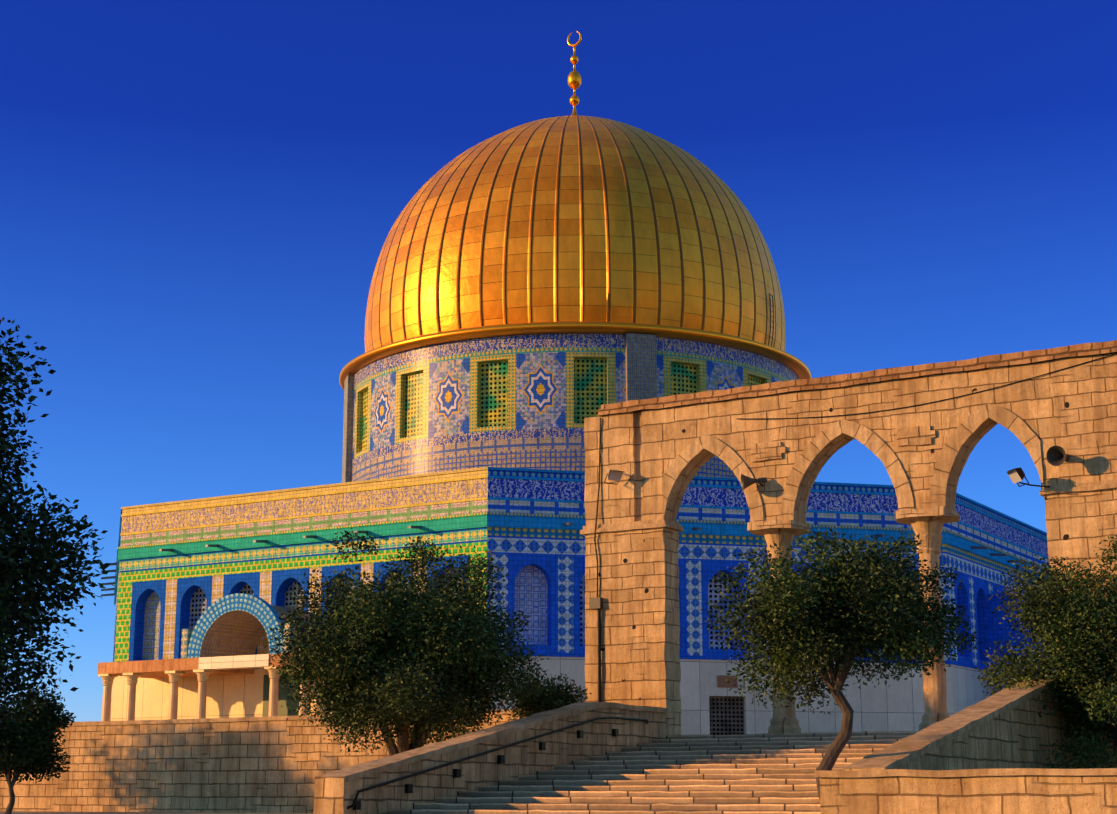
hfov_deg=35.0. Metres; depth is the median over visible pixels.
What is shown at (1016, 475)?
arcade floodlights
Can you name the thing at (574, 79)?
dome of the rock finial
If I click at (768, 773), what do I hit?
stairs
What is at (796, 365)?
dome of the rock cornice
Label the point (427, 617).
olive left of stairs
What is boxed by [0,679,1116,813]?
stair flank walls
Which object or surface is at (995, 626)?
dome of the rock east porch
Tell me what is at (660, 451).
arcade
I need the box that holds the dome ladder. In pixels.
[768,293,773,345]
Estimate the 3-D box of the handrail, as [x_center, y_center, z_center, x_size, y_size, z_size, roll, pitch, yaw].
[-0.829,7.486,37.764,0.153,2.049,11.838,-7,-14,30]
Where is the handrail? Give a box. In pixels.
[347,717,647,809]
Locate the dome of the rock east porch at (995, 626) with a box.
[988,592,1052,692]
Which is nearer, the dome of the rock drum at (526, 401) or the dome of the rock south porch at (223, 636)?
the dome of the rock south porch at (223, 636)
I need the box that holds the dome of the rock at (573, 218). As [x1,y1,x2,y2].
[365,116,785,352]
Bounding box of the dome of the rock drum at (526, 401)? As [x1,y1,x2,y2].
[342,333,799,482]
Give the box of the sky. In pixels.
[0,0,1116,721]
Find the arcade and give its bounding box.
[580,340,1116,734]
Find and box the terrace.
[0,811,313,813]
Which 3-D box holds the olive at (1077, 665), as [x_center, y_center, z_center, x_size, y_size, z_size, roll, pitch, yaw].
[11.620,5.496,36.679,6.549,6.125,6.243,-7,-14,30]
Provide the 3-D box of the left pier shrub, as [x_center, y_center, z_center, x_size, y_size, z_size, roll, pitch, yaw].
[-0.320,8.136,42.769,2.299,3.384,2.070,-7,-14,30]
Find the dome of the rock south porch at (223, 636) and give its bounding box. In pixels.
[98,593,353,720]
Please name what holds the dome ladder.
attached to the dome of the rock at (573, 218)
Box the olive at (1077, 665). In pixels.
[974,535,1116,768]
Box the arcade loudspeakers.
[741,445,1069,489]
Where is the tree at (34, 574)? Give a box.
[0,317,115,730]
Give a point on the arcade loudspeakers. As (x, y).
(1056, 455)
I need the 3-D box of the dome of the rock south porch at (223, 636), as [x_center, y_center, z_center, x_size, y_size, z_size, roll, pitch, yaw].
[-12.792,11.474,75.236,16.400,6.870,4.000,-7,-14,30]
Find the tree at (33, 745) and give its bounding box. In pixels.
[0,681,75,813]
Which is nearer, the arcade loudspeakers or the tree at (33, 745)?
the tree at (33, 745)
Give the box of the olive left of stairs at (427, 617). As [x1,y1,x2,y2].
[263,528,550,755]
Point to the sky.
(201, 200)
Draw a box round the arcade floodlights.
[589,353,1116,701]
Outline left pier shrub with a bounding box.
[505,673,591,720]
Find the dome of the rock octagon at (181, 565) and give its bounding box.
[101,467,1049,734]
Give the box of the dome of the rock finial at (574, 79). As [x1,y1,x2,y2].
[567,31,581,115]
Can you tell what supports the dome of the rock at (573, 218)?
on the dome of the rock drum at (526, 401)
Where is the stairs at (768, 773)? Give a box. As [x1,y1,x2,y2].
[389,731,918,813]
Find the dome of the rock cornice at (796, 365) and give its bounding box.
[339,321,810,389]
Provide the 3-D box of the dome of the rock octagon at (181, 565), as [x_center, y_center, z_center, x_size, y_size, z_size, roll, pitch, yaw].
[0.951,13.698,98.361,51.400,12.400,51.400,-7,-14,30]
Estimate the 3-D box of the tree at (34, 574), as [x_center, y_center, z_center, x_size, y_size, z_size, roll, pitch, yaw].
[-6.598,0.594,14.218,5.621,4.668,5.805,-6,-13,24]

